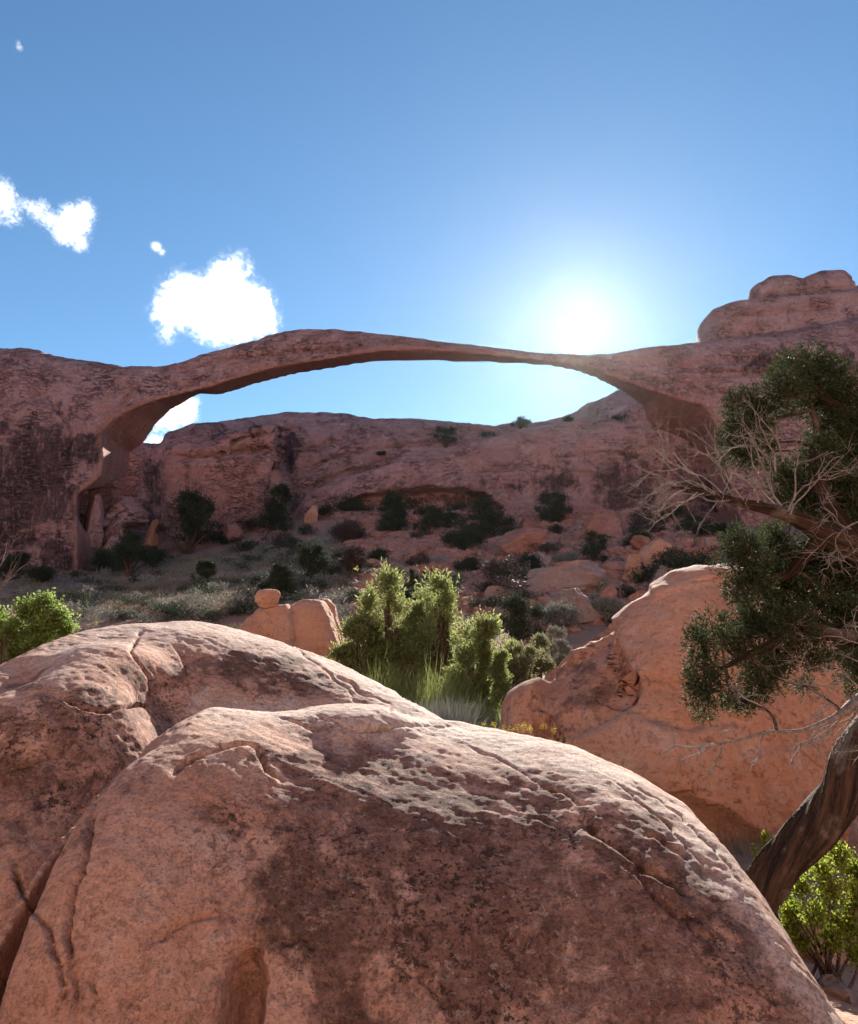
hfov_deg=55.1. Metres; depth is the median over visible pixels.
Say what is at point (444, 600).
green juniper
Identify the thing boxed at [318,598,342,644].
pinnacle rock
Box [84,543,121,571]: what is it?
slope juniper
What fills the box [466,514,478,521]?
slope shrub
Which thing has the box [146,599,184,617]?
sagebrush
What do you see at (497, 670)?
olive shrub
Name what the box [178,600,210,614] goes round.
sagebrush
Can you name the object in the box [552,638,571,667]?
olive shrub
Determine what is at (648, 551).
slope boulder
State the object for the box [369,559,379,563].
rubble stone
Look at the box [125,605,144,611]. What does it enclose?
sagebrush
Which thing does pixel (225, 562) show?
sagebrush
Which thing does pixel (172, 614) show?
sagebrush
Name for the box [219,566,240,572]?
sagebrush
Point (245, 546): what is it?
slope shrub
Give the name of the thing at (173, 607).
sagebrush
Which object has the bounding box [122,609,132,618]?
sagebrush
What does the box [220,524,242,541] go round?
slope boulder
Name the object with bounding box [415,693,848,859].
grass
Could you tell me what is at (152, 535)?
slope boulder
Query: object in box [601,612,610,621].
sagebrush
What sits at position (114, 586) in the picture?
sagebrush
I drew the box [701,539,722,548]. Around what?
rubble stone
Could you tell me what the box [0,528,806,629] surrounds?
grass
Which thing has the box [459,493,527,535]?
slope juniper
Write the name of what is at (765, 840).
lime bush
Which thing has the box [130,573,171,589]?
sagebrush
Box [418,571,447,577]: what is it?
slope shrub
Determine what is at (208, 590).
sagebrush
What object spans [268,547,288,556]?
sagebrush
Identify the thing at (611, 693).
domed boulder
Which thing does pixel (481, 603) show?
sagebrush
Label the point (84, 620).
sagebrush
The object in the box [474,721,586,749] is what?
flowering bush
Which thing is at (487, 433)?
ridge shrub
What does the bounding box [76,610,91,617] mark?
sagebrush
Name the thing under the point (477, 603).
slope shrub
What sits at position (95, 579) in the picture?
sagebrush
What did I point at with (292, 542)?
slope shrub
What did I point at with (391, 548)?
rubble stone
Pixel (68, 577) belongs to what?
sagebrush
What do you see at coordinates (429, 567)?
rubble stone
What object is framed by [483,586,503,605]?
slope boulder
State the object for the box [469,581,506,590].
slope shrub
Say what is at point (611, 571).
rubble stone
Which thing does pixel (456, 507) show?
slope shrub
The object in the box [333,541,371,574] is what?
slope shrub
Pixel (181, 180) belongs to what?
sky
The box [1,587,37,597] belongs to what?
sagebrush
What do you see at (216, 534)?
slope shrub
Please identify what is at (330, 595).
sagebrush
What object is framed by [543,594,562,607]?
rubble stone
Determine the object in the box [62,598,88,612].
sagebrush
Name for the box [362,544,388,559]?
slope juniper
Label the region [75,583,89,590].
sagebrush
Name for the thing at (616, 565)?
rubble stone
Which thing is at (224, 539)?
slope shrub
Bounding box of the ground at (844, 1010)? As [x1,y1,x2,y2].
[0,508,857,1023]
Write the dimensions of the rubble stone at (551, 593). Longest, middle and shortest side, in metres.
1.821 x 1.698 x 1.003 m
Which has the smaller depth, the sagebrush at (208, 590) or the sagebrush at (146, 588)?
the sagebrush at (208, 590)
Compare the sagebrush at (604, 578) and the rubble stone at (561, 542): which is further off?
the rubble stone at (561, 542)
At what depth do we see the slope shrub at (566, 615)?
46.79 m
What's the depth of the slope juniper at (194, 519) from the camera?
125.67 m
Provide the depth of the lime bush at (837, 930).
5.02 m
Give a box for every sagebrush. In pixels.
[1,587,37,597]
[15,584,54,598]
[55,587,99,600]
[61,592,107,607]
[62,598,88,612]
[63,571,85,577]
[64,575,79,580]
[68,601,95,613]
[73,605,121,621]
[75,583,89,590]
[75,585,113,598]
[76,575,106,583]
[76,581,107,594]
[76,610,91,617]
[79,615,94,622]
[80,566,100,571]
[81,577,102,583]
[83,604,103,614]
[87,577,110,586]
[93,566,111,577]
[93,584,117,591]
[101,576,129,583]
[107,603,136,620]
[109,582,125,591]
[110,592,146,604]
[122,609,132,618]
[124,610,142,620]
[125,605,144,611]
[126,590,153,599]
[127,571,142,583]
[128,610,173,622]
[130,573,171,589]
[136,596,156,606]
[138,584,155,590]
[139,598,165,608]
[146,596,191,608]
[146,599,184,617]
[148,567,169,576]
[150,599,209,619]
[157,594,218,607]
[165,601,195,615]
[170,612,189,619]
[174,587,208,602]
[174,605,229,623]
[176,584,188,590]
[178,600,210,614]
[185,584,220,595]
[190,577,217,588]
[201,590,254,611]
[207,583,259,602]
[208,581,228,590]
[214,574,250,584]
[217,563,233,571]
[217,605,245,616]
[218,559,244,568]
[219,558,234,566]
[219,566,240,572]
[227,595,257,614]
[231,559,255,570]
[236,553,263,561]
[236,593,285,604]
[242,575,260,585]
[247,570,270,583]
[249,546,275,555]
[250,546,271,553]
[252,554,265,561]
[262,554,278,562]
[267,577,312,588]
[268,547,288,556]
[270,554,294,564]
[279,589,306,603]
[287,570,302,582]
[301,575,336,584]
[301,578,330,589]
[303,584,362,599]
[303,592,319,598]
[304,572,342,584]
[318,590,354,604]
[320,592,355,604]
[324,579,338,587]
[327,586,341,597]
[331,597,355,613]
[332,600,353,615]
[334,578,356,586]
[335,588,361,602]
[336,586,363,596]
[336,602,350,616]
[359,567,373,572]
[377,558,398,562]
[429,556,449,563]
[454,611,474,626]
[463,598,502,609]
[476,595,504,608]
[551,553,573,561]
[568,573,620,590]
[577,538,610,546]
[585,588,607,600]
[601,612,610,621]
[618,568,649,579]
[627,569,654,583]
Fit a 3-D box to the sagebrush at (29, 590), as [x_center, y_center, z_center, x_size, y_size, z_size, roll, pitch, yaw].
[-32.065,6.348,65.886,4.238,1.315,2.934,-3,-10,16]
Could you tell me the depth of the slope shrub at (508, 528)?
113.96 m
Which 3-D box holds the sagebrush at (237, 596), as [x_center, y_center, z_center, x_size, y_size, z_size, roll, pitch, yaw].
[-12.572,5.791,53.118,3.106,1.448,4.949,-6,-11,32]
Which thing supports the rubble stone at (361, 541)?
on the ground at (844, 1010)
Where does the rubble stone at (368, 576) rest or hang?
on the ground at (844, 1010)
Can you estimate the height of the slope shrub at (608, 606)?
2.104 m
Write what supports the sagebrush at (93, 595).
on the ground at (844, 1010)
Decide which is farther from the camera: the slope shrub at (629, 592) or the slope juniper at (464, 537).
the slope juniper at (464, 537)
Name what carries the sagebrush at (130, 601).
on the ground at (844, 1010)
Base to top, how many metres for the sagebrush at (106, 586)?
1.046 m
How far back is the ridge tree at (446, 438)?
162.62 m
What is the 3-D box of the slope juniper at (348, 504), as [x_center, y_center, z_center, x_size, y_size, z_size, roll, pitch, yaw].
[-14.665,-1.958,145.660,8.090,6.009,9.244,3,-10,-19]
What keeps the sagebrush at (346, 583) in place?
on the ground at (844, 1010)
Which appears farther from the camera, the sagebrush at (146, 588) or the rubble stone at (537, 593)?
the sagebrush at (146, 588)
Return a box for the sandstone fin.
[79,390,717,547]
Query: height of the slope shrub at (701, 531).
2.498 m
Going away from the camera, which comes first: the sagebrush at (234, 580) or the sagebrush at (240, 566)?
the sagebrush at (234, 580)
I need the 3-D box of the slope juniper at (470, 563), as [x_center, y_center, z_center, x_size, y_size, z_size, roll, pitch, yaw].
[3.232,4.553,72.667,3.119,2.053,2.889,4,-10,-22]
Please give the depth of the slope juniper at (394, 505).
126.03 m
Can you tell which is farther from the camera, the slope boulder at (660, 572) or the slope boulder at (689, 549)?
the slope boulder at (689, 549)
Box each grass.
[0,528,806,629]
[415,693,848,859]
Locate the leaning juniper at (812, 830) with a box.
[604,340,857,922]
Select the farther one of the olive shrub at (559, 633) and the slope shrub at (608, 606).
the slope shrub at (608, 606)
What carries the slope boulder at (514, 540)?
on the ground at (844, 1010)
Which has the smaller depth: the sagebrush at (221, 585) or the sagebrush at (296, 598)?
the sagebrush at (296, 598)
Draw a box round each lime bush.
[750,829,783,912]
[778,838,857,989]
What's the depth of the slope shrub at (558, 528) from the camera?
118.55 m
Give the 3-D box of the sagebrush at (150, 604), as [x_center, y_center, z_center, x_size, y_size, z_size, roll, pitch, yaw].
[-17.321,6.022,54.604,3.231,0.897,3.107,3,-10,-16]
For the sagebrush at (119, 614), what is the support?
on the ground at (844, 1010)
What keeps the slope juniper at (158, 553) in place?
on the ground at (844, 1010)
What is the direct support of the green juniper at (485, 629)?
on the ground at (844, 1010)
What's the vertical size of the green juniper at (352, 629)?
2.864 m
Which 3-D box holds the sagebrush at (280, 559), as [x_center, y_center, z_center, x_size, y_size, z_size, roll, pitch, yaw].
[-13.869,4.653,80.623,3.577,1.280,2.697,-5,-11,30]
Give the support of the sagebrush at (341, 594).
on the ground at (844, 1010)
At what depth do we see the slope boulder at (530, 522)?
119.26 m
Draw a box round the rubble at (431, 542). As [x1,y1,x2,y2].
[338,509,719,634]
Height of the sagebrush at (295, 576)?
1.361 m
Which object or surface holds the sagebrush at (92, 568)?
on the ground at (844, 1010)
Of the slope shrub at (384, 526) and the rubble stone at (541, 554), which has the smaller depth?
the rubble stone at (541, 554)
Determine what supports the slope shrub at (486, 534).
on the ground at (844, 1010)
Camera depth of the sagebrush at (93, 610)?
53.41 m
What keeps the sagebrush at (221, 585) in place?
on the ground at (844, 1010)
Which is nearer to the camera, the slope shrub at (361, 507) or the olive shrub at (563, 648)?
the olive shrub at (563, 648)
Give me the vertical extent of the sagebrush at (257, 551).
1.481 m
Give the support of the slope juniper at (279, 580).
on the ground at (844, 1010)
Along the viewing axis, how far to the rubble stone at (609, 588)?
55.98 m
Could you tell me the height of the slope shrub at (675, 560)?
2.874 m
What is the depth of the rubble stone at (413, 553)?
80.92 m
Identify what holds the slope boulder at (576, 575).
on the ground at (844, 1010)
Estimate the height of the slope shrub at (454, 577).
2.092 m
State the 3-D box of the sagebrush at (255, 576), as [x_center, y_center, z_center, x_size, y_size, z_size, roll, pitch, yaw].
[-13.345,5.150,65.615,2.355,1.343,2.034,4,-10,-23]
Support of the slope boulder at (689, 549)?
on the ground at (844, 1010)
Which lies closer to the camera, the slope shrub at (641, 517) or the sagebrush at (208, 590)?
the sagebrush at (208, 590)
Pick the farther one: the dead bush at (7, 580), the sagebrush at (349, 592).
the sagebrush at (349, 592)
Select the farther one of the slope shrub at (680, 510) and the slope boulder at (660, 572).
the slope shrub at (680, 510)
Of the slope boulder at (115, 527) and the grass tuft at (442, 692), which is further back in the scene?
the slope boulder at (115, 527)
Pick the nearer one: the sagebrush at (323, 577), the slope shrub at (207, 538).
the sagebrush at (323, 577)
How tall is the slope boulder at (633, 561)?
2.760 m
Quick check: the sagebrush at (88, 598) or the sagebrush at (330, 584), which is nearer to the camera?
the sagebrush at (88, 598)
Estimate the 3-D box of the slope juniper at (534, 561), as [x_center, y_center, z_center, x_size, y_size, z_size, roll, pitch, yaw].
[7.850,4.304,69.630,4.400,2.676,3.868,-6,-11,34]
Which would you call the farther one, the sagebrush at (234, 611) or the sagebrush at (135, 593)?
the sagebrush at (135, 593)
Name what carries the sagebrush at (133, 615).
on the ground at (844, 1010)
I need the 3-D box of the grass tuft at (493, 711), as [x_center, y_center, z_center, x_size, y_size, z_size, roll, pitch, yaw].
[1.093,4.213,17.742,2.510,0.940,2.255,-3,-10,15]
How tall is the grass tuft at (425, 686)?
1.882 m
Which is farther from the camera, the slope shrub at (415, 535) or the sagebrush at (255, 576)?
the slope shrub at (415, 535)
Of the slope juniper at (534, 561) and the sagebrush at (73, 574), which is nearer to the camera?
the slope juniper at (534, 561)
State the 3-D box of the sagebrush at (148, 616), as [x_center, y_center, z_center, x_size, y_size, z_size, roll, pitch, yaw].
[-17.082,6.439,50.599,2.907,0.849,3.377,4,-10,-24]
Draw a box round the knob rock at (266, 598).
[255,589,280,608]
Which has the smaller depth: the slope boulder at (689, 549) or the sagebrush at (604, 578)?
the sagebrush at (604, 578)
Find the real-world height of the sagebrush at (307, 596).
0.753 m
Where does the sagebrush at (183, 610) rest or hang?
on the ground at (844, 1010)
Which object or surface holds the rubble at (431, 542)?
on the ground at (844, 1010)
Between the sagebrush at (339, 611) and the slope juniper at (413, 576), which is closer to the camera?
the sagebrush at (339, 611)
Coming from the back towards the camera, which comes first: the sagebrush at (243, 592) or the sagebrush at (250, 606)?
the sagebrush at (243, 592)
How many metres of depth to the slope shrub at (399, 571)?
64.45 m
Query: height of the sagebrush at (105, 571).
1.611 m
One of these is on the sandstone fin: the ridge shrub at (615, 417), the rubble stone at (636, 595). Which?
the ridge shrub at (615, 417)
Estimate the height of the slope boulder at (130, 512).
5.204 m
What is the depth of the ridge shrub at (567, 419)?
147.24 m
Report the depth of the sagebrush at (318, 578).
64.15 m
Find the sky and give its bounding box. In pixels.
[0,0,857,442]
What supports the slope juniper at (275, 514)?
on the ground at (844, 1010)
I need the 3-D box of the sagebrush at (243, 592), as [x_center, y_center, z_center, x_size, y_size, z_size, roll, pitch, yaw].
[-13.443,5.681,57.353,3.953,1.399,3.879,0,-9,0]
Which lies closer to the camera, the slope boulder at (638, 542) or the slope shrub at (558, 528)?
the slope boulder at (638, 542)
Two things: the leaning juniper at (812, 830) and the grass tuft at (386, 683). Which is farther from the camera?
the grass tuft at (386, 683)
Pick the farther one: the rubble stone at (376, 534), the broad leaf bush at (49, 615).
the rubble stone at (376, 534)
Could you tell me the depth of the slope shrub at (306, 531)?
125.80 m
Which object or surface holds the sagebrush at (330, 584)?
on the ground at (844, 1010)
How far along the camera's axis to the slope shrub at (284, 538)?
104.89 m
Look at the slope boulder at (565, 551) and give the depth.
81.30 m
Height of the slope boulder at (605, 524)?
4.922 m
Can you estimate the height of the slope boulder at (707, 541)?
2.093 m
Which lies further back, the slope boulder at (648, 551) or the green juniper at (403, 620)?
the slope boulder at (648, 551)
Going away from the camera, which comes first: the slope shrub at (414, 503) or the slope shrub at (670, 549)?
the slope shrub at (670, 549)
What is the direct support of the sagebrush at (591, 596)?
on the ground at (844, 1010)
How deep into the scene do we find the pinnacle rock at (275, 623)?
29.07 m
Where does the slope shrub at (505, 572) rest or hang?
on the rubble at (431, 542)
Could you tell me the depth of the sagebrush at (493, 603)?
53.44 m
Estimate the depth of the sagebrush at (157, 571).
85.78 m
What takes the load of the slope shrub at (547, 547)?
on the ground at (844, 1010)
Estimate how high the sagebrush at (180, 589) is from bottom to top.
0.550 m
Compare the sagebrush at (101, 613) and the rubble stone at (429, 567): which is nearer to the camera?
the sagebrush at (101, 613)
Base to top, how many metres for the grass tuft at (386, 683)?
1.859 m
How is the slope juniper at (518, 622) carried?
on the ground at (844, 1010)
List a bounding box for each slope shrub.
[170,532,213,543]
[205,530,243,540]
[211,535,242,544]
[227,539,259,552]
[234,518,258,531]
[257,527,295,548]
[272,537,308,551]
[273,521,297,533]
[296,523,316,535]
[318,505,336,516]
[324,516,370,542]
[330,547,354,559]
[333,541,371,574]
[354,503,373,510]
[363,562,378,569]
[375,518,410,531]
[375,586,421,602]
[378,565,408,579]
[399,550,430,566]
[406,495,429,508]
[409,531,423,538]
[411,568,466,594]
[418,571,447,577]
[423,513,469,527]
[438,499,468,510]
[441,510,459,519]
[465,596,506,608]
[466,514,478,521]
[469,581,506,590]
[476,532,495,537]
[476,554,529,580]
[480,570,537,598]
[486,565,530,580]
[494,525,517,535]
[527,541,566,553]
[538,592,587,629]
[546,522,568,533]
[549,547,584,562]
[588,588,630,617]
[595,534,615,539]
[616,583,639,597]
[626,504,671,532]
[627,512,667,525]
[627,548,716,582]
[656,545,722,564]
[665,505,696,515]
[670,511,682,519]
[678,517,716,537]
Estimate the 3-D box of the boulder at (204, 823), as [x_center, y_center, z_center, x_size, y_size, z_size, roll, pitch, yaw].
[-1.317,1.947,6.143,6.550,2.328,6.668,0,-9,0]
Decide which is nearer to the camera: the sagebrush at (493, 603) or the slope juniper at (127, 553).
the sagebrush at (493, 603)
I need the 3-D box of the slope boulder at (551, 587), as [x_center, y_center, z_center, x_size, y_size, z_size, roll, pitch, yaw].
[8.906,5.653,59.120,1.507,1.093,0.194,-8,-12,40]
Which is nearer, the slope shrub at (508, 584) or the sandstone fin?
the slope shrub at (508, 584)
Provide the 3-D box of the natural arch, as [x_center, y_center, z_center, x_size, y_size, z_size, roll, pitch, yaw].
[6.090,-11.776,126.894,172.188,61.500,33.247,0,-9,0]
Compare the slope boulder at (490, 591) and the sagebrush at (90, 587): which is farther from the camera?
the sagebrush at (90, 587)
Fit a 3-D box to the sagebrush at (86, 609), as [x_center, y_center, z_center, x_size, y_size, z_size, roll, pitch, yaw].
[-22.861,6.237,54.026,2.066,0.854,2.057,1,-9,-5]
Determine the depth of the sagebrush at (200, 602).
53.97 m
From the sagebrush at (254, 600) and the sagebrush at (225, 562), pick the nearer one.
the sagebrush at (254, 600)
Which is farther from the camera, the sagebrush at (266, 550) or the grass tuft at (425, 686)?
the sagebrush at (266, 550)
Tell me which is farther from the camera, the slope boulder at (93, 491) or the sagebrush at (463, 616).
the slope boulder at (93, 491)
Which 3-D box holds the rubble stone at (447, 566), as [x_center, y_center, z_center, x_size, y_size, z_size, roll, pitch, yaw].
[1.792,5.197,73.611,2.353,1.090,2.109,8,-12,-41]
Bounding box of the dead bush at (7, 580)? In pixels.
[0,524,49,594]
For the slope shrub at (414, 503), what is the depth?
145.84 m
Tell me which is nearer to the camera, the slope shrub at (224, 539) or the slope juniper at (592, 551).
the slope juniper at (592, 551)
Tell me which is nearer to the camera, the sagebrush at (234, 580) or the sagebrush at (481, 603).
the sagebrush at (481, 603)
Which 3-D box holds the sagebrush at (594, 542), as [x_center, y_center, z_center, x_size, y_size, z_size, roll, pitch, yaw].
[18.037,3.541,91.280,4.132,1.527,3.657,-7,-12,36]
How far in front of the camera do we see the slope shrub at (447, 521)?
127.75 m
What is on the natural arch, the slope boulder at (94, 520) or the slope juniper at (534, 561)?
the slope boulder at (94, 520)
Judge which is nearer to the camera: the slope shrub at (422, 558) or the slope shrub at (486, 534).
the slope shrub at (422, 558)
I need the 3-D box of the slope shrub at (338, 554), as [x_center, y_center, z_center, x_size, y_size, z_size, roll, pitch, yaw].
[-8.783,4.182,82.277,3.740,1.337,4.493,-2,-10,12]
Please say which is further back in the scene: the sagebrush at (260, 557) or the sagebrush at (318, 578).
the sagebrush at (260, 557)
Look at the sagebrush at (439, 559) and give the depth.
77.90 m
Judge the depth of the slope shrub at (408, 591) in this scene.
55.46 m
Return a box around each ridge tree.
[427,423,462,447]
[510,415,531,428]
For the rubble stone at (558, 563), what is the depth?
73.29 m
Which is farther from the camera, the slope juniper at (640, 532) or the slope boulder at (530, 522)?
the slope boulder at (530, 522)
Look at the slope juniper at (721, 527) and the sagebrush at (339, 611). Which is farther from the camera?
the slope juniper at (721, 527)
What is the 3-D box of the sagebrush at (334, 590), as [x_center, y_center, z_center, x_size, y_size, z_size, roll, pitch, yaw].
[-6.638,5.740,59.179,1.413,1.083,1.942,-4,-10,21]
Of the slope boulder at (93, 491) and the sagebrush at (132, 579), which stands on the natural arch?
the slope boulder at (93, 491)
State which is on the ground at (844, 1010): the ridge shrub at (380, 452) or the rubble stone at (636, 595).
the rubble stone at (636, 595)
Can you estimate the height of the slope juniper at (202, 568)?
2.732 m
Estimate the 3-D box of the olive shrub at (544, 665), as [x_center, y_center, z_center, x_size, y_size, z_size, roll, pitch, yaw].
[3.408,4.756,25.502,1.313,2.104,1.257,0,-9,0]
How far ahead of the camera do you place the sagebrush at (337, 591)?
57.31 m
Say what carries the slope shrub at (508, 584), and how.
on the ground at (844, 1010)
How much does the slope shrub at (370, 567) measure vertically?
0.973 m
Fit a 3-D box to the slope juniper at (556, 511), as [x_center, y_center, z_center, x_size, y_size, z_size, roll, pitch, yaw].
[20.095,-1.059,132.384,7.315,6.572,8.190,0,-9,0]
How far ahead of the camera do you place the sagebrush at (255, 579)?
64.78 m
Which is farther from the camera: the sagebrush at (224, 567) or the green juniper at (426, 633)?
the sagebrush at (224, 567)
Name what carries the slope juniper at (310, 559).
on the ground at (844, 1010)
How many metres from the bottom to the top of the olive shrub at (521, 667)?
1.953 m
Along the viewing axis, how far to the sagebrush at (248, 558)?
91.15 m
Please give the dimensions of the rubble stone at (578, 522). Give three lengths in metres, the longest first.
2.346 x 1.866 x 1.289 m
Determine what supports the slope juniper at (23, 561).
on the ground at (844, 1010)
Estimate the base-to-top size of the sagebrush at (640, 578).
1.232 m
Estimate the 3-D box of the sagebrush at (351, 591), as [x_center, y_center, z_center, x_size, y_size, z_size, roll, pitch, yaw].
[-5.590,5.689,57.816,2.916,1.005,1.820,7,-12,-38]
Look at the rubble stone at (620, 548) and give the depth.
86.31 m
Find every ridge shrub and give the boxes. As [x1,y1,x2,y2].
[375,450,387,454]
[479,430,495,437]
[562,415,573,421]
[607,411,628,422]
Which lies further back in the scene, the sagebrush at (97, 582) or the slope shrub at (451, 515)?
the slope shrub at (451, 515)
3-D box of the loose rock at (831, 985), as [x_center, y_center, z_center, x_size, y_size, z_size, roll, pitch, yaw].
[2.381,2.907,4.802,0.315,0.333,0.384,-4,-10,21]
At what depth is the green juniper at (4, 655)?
22.69 m
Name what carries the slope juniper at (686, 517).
on the ground at (844, 1010)
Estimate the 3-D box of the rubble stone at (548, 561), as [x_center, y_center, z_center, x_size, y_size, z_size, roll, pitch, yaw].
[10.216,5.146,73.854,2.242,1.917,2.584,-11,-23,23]
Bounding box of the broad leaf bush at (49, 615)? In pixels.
[0,587,80,660]
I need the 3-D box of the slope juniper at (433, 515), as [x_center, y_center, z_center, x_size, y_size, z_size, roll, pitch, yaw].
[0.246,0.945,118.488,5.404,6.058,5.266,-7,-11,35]
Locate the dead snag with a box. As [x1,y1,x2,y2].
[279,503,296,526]
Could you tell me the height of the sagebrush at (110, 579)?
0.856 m
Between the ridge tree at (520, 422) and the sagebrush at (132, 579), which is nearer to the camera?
the sagebrush at (132, 579)
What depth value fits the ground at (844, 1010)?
62.37 m
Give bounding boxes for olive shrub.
[481,649,513,715]
[506,639,546,688]
[528,633,556,678]
[537,624,567,675]
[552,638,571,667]
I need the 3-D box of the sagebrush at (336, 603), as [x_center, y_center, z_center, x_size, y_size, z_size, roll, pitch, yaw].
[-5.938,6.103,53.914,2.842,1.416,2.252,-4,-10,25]
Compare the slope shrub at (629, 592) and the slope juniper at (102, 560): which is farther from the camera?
the slope juniper at (102, 560)
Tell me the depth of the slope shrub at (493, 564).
62.44 m
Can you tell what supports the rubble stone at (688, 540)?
on the ground at (844, 1010)
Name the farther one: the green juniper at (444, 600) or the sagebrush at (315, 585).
the sagebrush at (315, 585)
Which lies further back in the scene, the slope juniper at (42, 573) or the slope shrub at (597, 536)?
the slope shrub at (597, 536)
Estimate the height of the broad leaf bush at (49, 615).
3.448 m
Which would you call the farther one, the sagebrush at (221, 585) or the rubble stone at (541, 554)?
the rubble stone at (541, 554)
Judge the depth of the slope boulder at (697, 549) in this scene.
75.97 m
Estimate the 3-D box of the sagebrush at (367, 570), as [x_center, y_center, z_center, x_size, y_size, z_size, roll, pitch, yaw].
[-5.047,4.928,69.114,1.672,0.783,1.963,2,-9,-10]
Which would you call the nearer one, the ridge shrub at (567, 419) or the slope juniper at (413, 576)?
the slope juniper at (413, 576)
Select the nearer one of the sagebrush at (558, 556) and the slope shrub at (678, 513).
the sagebrush at (558, 556)
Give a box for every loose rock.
[790,901,857,964]
[817,974,855,1004]
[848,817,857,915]
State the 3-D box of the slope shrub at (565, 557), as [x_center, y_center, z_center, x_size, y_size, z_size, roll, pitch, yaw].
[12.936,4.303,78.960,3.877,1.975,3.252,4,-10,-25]
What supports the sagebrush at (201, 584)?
on the ground at (844, 1010)
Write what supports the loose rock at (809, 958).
on the ground at (844, 1010)
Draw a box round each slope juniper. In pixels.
[0,548,39,579]
[18,559,62,582]
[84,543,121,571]
[108,528,162,576]
[140,543,173,567]
[156,482,227,554]
[185,556,218,584]
[248,480,300,530]
[251,560,304,599]
[292,536,340,582]
[325,490,368,513]
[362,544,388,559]
[372,484,414,529]
[403,568,420,589]
[411,500,450,534]
[436,517,491,549]
[453,553,481,572]
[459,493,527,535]
[481,590,556,640]
[500,550,545,572]
[532,486,576,522]
[576,529,611,561]
[617,520,654,546]
[671,508,708,530]
[709,520,738,536]
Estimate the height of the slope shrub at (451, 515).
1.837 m
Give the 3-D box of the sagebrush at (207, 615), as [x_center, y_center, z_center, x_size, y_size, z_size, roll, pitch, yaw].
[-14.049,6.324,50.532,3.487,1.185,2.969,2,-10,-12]
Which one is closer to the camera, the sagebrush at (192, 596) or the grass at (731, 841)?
the grass at (731, 841)
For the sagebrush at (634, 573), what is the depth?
65.64 m
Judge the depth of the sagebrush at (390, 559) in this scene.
79.19 m
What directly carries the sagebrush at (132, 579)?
on the ground at (844, 1010)
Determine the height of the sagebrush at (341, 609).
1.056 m
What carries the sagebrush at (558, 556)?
on the ground at (844, 1010)
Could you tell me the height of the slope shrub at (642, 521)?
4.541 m
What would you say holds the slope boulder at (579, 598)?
on the ground at (844, 1010)
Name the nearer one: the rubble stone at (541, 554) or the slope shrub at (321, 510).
the rubble stone at (541, 554)
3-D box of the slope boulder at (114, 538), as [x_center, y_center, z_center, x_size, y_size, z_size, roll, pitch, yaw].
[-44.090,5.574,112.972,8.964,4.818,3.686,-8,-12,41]
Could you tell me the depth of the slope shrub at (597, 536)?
102.02 m
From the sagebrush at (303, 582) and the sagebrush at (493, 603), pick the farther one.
the sagebrush at (303, 582)
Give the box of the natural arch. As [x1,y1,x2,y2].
[0,270,857,572]
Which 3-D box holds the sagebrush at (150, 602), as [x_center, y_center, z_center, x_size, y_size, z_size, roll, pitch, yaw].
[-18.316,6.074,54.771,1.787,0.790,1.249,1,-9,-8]
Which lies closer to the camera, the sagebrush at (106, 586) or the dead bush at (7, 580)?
the dead bush at (7, 580)
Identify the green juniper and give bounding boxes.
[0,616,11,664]
[325,607,393,681]
[342,556,440,695]
[384,595,454,696]
[402,566,479,695]
[440,605,533,705]
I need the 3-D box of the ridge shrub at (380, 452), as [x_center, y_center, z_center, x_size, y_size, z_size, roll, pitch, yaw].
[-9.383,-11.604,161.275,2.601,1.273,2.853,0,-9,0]
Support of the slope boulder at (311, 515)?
on the ground at (844, 1010)
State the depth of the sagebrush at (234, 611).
52.09 m
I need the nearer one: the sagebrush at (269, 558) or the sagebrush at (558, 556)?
the sagebrush at (558, 556)
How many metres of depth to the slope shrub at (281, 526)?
132.04 m
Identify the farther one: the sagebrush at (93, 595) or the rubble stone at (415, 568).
the rubble stone at (415, 568)
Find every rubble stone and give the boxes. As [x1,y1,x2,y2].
[354,539,366,544]
[361,572,377,582]
[368,531,383,537]
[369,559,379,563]
[387,546,396,551]
[402,551,420,560]
[409,566,421,571]
[422,563,437,571]
[437,564,455,568]
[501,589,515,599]
[528,551,545,556]
[530,591,540,597]
[538,556,551,567]
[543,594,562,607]
[548,588,566,596]
[552,561,568,565]
[556,540,574,547]
[563,560,591,564]
[574,521,583,524]
[600,583,616,598]
[602,561,624,571]
[605,568,621,583]
[614,546,624,550]
[629,590,647,601]
[684,538,694,543]
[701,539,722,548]
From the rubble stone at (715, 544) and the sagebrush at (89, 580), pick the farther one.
the sagebrush at (89, 580)
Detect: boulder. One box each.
[0,621,844,1023]
[84,494,104,548]
[88,486,102,500]
[94,536,119,569]
[102,514,124,543]
[103,496,148,528]
[143,519,159,547]
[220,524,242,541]
[304,505,317,522]
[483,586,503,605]
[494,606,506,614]
[496,527,547,553]
[500,564,857,841]
[519,517,543,528]
[523,563,605,593]
[547,585,559,594]
[558,548,574,556]
[562,588,603,623]
[581,513,623,537]
[621,553,643,583]
[630,535,650,549]
[638,538,671,569]
[650,565,678,581]
[682,546,698,558]
[693,546,710,555]
[703,537,711,545]
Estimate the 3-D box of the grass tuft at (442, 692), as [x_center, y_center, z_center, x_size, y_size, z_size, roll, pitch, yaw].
[0.230,4.120,19.561,3.289,1.622,2.927,2,-9,-11]
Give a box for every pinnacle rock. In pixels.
[238,604,295,646]
[290,599,339,660]
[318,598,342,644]
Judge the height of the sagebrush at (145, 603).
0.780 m

